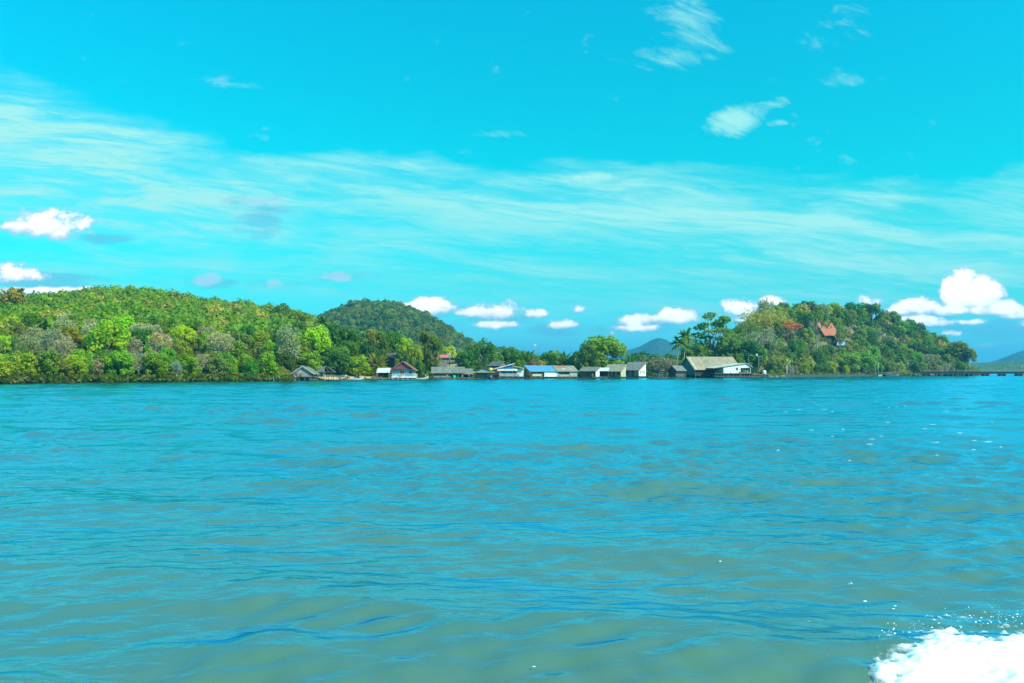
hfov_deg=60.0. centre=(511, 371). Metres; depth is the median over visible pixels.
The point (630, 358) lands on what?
palm tree
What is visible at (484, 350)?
tree
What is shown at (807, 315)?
tree
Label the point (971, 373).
bridge
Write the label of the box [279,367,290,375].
shrub
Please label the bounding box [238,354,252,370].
tree
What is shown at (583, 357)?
tree
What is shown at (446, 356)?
pink roofed house
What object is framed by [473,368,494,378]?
stilt hut
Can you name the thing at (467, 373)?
lean to
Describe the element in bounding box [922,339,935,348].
tree
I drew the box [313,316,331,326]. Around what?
palm tree
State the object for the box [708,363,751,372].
white annex
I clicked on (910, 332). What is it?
tree
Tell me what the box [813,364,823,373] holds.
tree
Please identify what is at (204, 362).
tree
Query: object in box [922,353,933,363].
tree
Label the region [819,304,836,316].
tree
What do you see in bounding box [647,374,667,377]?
boat
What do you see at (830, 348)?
tree
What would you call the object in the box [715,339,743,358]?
tree
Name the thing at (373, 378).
boat
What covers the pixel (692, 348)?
tree
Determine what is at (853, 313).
tree
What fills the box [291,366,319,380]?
stilt hut
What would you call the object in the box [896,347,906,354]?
tree
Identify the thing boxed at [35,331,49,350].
tree
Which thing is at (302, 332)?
tree
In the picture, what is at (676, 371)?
stilt hut
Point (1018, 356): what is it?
mountain
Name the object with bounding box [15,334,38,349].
tree
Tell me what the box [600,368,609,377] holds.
open shed
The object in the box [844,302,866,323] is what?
tree
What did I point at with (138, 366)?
tree
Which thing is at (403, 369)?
blue walled house
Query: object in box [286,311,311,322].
tree
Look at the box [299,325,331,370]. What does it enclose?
tree
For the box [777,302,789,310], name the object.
tree
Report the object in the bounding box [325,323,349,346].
tree
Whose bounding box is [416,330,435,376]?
tree
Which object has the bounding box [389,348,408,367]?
tree
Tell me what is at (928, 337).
tree
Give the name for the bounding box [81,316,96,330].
tree
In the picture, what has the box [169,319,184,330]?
tree
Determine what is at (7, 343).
tree
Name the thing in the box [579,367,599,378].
stilt house
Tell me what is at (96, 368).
tree
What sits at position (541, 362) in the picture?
shrub
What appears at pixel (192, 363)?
tree
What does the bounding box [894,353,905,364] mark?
tree
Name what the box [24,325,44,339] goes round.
tree
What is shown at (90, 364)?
tree
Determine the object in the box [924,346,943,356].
tree
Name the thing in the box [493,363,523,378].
white blue house
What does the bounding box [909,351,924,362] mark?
tree
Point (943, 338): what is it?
tree
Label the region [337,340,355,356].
tree
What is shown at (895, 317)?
tree
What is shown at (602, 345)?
tree
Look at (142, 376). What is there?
undergrowth
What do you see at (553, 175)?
sky
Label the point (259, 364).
tree
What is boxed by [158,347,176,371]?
tree
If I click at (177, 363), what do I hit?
tree
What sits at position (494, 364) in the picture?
brown gabled house
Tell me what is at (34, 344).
tree
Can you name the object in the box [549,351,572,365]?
palm tree
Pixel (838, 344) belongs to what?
hillside house
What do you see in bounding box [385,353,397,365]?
hillside hut
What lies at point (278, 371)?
shrub
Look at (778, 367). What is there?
tree
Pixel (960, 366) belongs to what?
tree
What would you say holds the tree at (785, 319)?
on the ground
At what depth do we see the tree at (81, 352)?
241.06 m
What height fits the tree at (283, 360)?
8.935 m
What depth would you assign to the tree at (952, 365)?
611.51 m
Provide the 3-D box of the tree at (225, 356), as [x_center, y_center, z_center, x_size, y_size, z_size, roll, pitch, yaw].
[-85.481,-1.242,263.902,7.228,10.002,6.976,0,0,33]
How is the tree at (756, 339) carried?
on the ground
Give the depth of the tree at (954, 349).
624.57 m
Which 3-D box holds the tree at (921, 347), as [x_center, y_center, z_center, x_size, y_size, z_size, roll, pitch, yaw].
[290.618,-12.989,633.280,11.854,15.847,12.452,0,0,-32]
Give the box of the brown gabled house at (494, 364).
[488,361,508,377]
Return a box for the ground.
[0,321,983,383]
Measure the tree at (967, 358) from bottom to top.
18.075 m
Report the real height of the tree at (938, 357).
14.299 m
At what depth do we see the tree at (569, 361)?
388.12 m
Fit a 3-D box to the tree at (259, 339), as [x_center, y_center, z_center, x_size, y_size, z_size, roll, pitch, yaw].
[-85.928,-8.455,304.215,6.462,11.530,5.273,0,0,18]
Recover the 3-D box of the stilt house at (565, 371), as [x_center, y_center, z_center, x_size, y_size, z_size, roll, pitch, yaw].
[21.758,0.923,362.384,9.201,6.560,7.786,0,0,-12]
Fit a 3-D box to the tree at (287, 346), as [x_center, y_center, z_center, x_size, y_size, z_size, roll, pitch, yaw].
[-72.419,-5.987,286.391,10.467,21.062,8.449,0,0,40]
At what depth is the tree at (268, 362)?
272.88 m
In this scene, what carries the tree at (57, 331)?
on the ground
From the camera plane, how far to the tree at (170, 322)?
302.32 m
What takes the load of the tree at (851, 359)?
on the ground
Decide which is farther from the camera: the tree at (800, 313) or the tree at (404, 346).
the tree at (800, 313)
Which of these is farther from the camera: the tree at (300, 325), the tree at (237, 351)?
the tree at (300, 325)
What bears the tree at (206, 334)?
on the ground
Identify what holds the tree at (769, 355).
on the ground
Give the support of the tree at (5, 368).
on the ground
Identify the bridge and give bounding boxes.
[882,370,1023,375]
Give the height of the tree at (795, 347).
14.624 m
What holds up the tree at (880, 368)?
on the ground
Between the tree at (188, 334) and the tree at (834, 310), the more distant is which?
the tree at (834, 310)
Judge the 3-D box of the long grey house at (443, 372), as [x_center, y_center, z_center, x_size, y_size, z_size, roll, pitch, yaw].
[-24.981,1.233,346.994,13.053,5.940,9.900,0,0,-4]
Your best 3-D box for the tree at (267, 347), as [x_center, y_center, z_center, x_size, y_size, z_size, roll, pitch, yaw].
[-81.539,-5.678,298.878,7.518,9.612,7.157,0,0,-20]
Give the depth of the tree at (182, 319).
310.49 m
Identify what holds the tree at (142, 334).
on the ground
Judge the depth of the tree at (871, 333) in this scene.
591.77 m
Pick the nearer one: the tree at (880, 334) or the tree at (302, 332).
the tree at (302, 332)
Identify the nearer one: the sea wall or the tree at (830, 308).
the sea wall
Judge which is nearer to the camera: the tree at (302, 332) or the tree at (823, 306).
the tree at (302, 332)
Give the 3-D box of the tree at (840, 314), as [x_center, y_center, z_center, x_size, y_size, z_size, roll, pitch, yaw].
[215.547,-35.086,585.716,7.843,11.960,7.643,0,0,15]
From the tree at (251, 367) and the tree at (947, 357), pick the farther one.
the tree at (947, 357)
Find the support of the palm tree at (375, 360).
on the ground
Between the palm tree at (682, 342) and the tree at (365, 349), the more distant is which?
the palm tree at (682, 342)
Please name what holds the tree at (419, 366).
on the ground
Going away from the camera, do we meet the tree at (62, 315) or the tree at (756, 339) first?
the tree at (62, 315)
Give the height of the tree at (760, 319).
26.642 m
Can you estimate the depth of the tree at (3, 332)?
257.36 m
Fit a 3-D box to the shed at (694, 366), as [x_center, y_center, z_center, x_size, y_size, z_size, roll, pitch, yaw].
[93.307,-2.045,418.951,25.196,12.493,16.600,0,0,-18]
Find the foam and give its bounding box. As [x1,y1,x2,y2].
[870,614,1023,682]
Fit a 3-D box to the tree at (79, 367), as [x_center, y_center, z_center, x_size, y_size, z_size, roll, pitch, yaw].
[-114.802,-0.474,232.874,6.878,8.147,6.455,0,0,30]
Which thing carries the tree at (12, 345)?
on the ground
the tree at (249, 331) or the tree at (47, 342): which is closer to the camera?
the tree at (47, 342)
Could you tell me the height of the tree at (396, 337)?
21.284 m
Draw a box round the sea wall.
[784,374,882,376]
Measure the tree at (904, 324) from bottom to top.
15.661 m
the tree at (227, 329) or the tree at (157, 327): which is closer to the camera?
the tree at (157, 327)
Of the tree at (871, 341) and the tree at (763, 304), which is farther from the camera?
the tree at (871, 341)
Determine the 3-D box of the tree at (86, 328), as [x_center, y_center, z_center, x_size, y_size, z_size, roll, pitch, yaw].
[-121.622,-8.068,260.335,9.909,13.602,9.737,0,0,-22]
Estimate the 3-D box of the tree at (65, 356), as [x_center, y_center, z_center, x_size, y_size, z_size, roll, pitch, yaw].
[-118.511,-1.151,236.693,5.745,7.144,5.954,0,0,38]
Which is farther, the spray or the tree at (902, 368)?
the tree at (902, 368)
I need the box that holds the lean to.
[462,369,472,378]
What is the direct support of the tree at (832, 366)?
on the ground
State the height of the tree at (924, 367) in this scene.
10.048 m
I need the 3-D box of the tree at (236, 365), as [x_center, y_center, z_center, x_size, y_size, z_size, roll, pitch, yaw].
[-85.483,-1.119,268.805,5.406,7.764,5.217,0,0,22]
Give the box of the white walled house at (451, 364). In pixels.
[446,362,461,366]
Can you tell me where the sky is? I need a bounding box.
[0,0,1023,362]
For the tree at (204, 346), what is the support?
on the ground
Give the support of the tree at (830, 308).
on the ground
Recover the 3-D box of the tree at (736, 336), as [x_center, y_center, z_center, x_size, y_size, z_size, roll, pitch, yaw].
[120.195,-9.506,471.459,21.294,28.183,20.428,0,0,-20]
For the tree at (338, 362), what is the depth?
312.10 m
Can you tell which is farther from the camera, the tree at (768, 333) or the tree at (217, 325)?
the tree at (768, 333)
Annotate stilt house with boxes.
[553,366,578,378]
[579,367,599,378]
[602,364,626,377]
[622,362,646,377]
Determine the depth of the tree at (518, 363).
371.88 m
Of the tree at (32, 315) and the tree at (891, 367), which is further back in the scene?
the tree at (891, 367)
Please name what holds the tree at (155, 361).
on the ground
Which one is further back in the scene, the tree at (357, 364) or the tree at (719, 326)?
the tree at (719, 326)
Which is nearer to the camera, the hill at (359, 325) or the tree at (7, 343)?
the tree at (7, 343)
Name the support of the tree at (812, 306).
on the ground
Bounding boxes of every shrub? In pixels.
[266,365,283,374]
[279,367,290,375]
[537,359,545,364]
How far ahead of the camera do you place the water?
16.93 m
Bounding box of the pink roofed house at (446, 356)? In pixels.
[432,355,451,362]
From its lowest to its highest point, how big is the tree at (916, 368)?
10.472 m
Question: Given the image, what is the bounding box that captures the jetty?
[711,372,767,377]
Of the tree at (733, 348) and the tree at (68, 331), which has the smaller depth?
the tree at (68, 331)
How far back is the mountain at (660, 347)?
4096.35 m
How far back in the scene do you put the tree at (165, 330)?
295.67 m
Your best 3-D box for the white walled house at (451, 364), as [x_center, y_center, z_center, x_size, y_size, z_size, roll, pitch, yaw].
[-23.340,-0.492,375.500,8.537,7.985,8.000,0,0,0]
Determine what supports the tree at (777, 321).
on the ground
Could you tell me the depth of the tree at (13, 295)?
366.15 m
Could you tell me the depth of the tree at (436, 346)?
360.45 m
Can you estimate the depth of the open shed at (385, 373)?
322.82 m
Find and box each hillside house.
[814,322,837,343]
[833,334,845,345]
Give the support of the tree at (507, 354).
on the ground
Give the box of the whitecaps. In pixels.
[814,402,991,460]
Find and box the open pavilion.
[316,366,338,379]
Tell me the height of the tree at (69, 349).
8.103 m
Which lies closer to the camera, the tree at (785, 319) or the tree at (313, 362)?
the tree at (313, 362)
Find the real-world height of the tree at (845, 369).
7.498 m
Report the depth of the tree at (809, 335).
527.20 m
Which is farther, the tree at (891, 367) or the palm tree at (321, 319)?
the tree at (891, 367)
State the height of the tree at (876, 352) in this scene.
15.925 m
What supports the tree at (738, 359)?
on the ground
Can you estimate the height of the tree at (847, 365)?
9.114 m
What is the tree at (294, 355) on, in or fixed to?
on the ground
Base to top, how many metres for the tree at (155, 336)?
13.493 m
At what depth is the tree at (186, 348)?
270.91 m
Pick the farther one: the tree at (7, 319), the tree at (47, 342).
the tree at (7, 319)
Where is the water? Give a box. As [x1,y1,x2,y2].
[0,374,1023,682]
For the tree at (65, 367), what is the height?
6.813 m
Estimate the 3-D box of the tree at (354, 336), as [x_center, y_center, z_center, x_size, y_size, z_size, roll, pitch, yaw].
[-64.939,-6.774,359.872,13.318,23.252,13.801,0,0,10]
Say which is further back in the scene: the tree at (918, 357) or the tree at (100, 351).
the tree at (918, 357)
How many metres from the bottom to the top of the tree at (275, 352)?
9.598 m
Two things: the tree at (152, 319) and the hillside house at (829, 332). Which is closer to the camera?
the tree at (152, 319)
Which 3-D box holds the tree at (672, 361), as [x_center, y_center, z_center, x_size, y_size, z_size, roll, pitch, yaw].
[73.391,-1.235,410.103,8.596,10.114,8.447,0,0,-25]
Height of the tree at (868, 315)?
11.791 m
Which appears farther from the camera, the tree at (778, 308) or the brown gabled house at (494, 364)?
the tree at (778, 308)
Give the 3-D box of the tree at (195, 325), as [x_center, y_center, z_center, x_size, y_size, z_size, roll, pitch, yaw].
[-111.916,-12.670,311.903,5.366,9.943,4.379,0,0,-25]
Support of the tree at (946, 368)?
on the ground
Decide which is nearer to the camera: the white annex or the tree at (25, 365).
the tree at (25, 365)
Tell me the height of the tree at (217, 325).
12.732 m
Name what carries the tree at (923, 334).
on the ground
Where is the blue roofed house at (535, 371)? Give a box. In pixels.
[524,365,558,378]
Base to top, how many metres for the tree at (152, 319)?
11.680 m
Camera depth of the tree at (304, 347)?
305.79 m
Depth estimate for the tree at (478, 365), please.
390.99 m
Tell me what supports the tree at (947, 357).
on the ground
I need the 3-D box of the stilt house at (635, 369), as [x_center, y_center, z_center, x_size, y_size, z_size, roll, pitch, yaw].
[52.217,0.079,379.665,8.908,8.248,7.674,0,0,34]
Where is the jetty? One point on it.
(741, 373)
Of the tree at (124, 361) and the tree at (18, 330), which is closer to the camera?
the tree at (124, 361)
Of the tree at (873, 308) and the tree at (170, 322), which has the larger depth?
the tree at (873, 308)
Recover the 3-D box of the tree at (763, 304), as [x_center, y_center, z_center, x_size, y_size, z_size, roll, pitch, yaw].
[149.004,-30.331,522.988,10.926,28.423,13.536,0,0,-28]
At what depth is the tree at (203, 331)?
299.12 m
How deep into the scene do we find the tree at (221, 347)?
274.31 m
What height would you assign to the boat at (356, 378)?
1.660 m
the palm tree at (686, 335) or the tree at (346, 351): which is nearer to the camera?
the tree at (346, 351)
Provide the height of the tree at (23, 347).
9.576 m
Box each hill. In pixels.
[342,313,432,354]
[970,361,1023,371]
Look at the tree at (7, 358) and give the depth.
221.23 m
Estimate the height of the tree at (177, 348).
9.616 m
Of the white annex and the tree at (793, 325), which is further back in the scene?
the tree at (793, 325)
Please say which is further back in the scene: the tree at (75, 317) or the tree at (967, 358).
the tree at (967, 358)
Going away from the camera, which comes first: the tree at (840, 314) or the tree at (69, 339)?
the tree at (69, 339)
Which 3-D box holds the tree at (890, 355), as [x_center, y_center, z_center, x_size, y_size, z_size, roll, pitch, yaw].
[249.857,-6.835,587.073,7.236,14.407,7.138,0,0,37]
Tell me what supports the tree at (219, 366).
on the ground
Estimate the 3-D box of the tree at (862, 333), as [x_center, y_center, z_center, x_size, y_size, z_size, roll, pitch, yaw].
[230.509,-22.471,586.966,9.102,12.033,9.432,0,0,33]
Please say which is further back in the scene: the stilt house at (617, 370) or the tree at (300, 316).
the tree at (300, 316)
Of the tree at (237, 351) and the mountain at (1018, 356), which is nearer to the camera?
the tree at (237, 351)
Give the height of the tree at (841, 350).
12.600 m
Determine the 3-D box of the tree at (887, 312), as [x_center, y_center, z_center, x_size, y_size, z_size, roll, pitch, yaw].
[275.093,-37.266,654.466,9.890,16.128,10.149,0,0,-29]
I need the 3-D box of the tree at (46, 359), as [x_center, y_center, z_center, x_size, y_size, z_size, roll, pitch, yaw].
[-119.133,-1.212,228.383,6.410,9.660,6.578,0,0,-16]
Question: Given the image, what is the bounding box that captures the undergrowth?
[0,333,981,382]
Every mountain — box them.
[609,338,707,359]
[992,350,1023,361]
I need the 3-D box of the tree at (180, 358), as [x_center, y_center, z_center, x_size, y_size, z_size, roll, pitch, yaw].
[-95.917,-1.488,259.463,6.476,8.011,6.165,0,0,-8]
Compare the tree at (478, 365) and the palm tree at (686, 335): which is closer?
the tree at (478, 365)
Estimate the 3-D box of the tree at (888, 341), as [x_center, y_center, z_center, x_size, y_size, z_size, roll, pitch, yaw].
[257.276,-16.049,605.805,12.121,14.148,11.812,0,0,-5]
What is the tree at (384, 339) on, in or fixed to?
on the ground
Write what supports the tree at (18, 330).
on the ground
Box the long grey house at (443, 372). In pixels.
[431,367,464,378]
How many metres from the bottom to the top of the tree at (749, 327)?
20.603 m
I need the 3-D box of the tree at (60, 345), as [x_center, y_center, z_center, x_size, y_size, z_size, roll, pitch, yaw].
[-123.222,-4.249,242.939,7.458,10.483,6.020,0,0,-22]
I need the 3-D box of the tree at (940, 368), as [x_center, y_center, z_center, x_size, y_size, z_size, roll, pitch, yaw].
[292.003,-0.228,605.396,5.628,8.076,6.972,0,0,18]
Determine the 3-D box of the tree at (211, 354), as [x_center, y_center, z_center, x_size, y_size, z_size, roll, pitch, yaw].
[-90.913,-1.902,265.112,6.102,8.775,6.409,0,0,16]
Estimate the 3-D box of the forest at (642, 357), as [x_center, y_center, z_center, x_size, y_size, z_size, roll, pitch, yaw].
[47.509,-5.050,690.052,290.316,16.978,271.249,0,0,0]
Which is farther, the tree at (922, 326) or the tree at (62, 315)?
the tree at (922, 326)
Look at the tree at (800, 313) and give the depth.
545.53 m
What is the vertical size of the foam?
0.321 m
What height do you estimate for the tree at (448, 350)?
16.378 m
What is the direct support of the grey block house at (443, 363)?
on the ground
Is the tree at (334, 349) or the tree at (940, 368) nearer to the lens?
the tree at (334, 349)
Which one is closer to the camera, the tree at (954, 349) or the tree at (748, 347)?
the tree at (748, 347)
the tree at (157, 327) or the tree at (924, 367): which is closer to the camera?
the tree at (157, 327)
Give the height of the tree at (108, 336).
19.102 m
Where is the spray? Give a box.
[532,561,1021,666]
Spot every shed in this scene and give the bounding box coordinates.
[377,368,391,379]
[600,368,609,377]
[680,357,738,377]
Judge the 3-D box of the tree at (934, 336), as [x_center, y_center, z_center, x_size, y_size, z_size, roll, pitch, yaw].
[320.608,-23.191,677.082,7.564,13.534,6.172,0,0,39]
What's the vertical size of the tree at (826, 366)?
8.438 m
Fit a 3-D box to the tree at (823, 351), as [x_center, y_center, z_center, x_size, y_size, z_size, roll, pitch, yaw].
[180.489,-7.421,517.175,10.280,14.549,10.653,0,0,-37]
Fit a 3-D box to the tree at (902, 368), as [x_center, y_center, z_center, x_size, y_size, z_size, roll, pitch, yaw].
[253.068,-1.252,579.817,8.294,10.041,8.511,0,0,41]
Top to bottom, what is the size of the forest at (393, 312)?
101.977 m
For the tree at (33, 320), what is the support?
on the ground
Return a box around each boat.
[348,376,362,379]
[364,376,381,379]
[591,376,606,378]
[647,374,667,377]
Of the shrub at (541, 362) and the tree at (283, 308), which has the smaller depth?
the shrub at (541, 362)
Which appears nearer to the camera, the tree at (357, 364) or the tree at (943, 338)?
the tree at (357, 364)
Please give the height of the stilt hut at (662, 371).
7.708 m
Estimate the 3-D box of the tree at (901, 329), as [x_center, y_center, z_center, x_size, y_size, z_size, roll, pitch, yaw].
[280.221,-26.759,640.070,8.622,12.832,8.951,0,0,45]
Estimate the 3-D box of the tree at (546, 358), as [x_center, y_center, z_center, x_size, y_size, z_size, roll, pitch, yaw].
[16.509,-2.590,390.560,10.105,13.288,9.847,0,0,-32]
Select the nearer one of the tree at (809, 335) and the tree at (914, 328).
the tree at (809, 335)
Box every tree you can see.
[0,287,25,305]
[0,315,24,343]
[0,327,14,352]
[0,335,11,354]
[0,353,13,376]
[1,357,16,371]
[3,317,26,337]
[8,333,21,352]
[8,340,33,359]
[9,350,37,375]
[15,288,27,303]
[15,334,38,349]
[17,313,43,327]
[19,336,45,355]
[24,318,48,334]
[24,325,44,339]
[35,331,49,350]
[36,348,60,375]
[37,331,63,354]
[44,326,64,341]
[48,337,75,358]
[51,315,77,333]
[52,326,83,341]
[53,359,74,376]
[56,309,76,320]
[59,314,80,327]
[60,354,72,372]
[61,336,73,349]
[61,340,78,354]
[62,354,88,375]
[70,349,94,371]
[71,354,93,373]
[80,322,103,349]
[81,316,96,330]
[81,319,131,353]
[88,357,105,373]
[93,349,110,365]
[97,351,118,373]
[103,350,135,374]
[111,314,134,329]
[126,336,143,354]
[127,322,157,350]
[130,327,156,353]
[131,350,148,373]
[139,315,163,325]
[141,351,168,374]
[143,334,168,353]
[145,324,165,335]
[145,331,173,352]
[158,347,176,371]
[160,326,167,334]
[164,314,183,334]
[167,342,184,355]
[168,314,189,326]
[168,325,196,347]
[168,339,192,354]
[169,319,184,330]
[171,360,182,376]
[174,352,189,370]
[179,355,202,374]
[186,321,200,331]
[195,353,210,372]
[197,327,215,336]
[198,342,215,353]
[199,329,218,350]
[199,350,215,371]
[204,332,236,355]
[206,355,229,376]
[208,316,222,331]
[214,351,235,375]
[216,338,246,364]
[221,326,234,334]
[228,329,255,355]
[229,356,237,371]
[238,326,256,347]
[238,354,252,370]
[242,358,258,375]
[253,330,269,347]
[254,361,264,374]
[259,340,275,355]
[259,351,278,374]
[268,325,287,346]
[269,303,292,317]
[272,345,284,356]
[273,353,296,371]
[275,320,300,358]
[280,345,297,361]
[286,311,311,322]
[291,321,309,334]
[291,336,311,358]
[297,329,304,335]
[298,350,323,370]
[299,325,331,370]
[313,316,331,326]
[317,350,350,374]
[323,345,343,364]
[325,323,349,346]
[333,326,364,346]
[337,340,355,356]
[338,344,349,354]
[346,354,370,377]
[347,340,360,357]
[358,342,379,369]
[363,352,388,377]
[364,328,380,349]
[375,331,392,367]
[386,330,402,367]
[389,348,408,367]
[396,337,412,361]
[408,344,423,366]
[413,360,425,377]
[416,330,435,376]
[426,335,445,373]
[443,345,456,357]
[454,350,477,370]
[464,344,481,370]
[472,337,497,367]
[488,354,503,361]
[499,347,522,363]
[511,350,539,367]
[513,359,526,377]
[539,350,561,365]
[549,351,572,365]
[564,356,576,366]
[572,342,600,371]
[583,335,627,367]
[621,353,638,363]
[646,357,670,376]
[665,358,679,376]
[669,336,688,360]
[677,327,693,358]
[679,343,707,357]
[690,312,736,356]
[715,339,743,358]
[726,328,758,352]
[733,319,763,338]
[734,340,767,376]
[735,353,745,376]
[738,306,783,335]
[745,331,766,349]
[755,298,773,317]
[758,327,780,351]
[764,348,774,364]
[766,316,780,331]
[768,360,783,373]
[770,306,798,323]
[772,306,783,313]
[776,321,803,339]
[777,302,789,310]
[786,308,805,324]
[787,338,805,357]
[798,301,819,313]
[799,327,814,346]
[799,363,810,373]
[801,310,833,349]
[813,346,830,363]
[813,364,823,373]
[817,303,830,316]
[818,344,834,358]
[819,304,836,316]
[820,363,828,373]
[825,305,832,321]
[825,361,837,372]
[830,302,842,309]
[832,309,844,319]
[834,324,845,351]
[834,347,846,355]
[835,353,860,369]
[839,363,850,371]
[841,365,849,373]
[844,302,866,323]
[848,309,857,324]
[850,350,879,370]
[854,329,866,342]
[860,303,884,324]
[862,311,869,323]
[865,328,878,343]
[867,345,880,358]
[868,338,877,346]
[871,328,883,339]
[876,362,882,371]
[879,310,890,322]
[881,337,898,351]
[884,350,894,359]
[884,362,896,371]
[888,311,902,325]
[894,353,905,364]
[895,362,905,372]
[896,325,905,338]
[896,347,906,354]
[898,321,909,335]
[905,324,912,337]
[906,318,917,331]
[909,342,927,353]
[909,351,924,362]
[911,362,922,372]
[917,322,926,332]
[919,330,928,336]
[919,362,927,371]
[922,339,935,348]
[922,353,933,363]
[923,335,932,341]
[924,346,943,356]
[926,354,939,365]
[928,332,936,339]
[931,354,941,368]
[936,334,948,344]
[936,365,943,371]
[939,354,954,371]
[942,364,950,371]
[945,341,974,361]
[948,362,955,370]
[954,360,966,371]
[959,349,977,369]
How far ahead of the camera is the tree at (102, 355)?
240.34 m
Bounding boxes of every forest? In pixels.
[0,285,360,352]
[316,298,559,358]
[430,351,683,369]
[707,303,969,374]
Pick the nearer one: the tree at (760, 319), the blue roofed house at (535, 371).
the blue roofed house at (535, 371)
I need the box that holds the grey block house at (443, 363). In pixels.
[439,358,454,366]
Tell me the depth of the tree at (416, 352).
354.01 m
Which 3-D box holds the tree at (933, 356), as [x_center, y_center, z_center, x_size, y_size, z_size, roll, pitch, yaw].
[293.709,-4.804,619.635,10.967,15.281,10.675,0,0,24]
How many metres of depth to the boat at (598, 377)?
362.31 m
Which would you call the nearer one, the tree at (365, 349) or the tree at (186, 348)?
the tree at (186, 348)
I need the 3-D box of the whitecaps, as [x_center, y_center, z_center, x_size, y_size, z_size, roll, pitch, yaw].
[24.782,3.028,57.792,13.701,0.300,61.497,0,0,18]
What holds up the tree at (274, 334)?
on the ground
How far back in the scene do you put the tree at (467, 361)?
362.07 m
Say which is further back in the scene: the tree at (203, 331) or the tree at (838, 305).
the tree at (838, 305)
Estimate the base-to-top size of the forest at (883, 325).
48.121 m
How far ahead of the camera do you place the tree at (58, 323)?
273.84 m
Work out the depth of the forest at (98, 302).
387.48 m
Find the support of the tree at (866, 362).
on the ground
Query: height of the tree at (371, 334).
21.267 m
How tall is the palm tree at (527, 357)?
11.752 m
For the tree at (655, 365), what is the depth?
394.33 m
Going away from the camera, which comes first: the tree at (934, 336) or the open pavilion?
the open pavilion
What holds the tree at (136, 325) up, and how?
on the ground
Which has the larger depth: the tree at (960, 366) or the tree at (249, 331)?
the tree at (960, 366)
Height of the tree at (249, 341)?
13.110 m
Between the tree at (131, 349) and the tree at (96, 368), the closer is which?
the tree at (96, 368)
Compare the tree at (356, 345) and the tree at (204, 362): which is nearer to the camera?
the tree at (204, 362)
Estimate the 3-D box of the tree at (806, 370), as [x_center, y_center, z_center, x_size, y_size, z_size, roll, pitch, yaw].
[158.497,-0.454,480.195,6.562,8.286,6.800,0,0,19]
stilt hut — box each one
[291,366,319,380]
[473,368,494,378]
[648,363,667,375]
[667,366,686,377]
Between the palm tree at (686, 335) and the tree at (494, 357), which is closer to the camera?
the tree at (494, 357)
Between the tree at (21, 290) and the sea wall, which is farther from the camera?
the sea wall
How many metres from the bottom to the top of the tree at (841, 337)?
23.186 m
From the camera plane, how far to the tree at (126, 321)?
285.00 m
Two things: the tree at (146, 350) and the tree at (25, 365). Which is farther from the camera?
the tree at (146, 350)

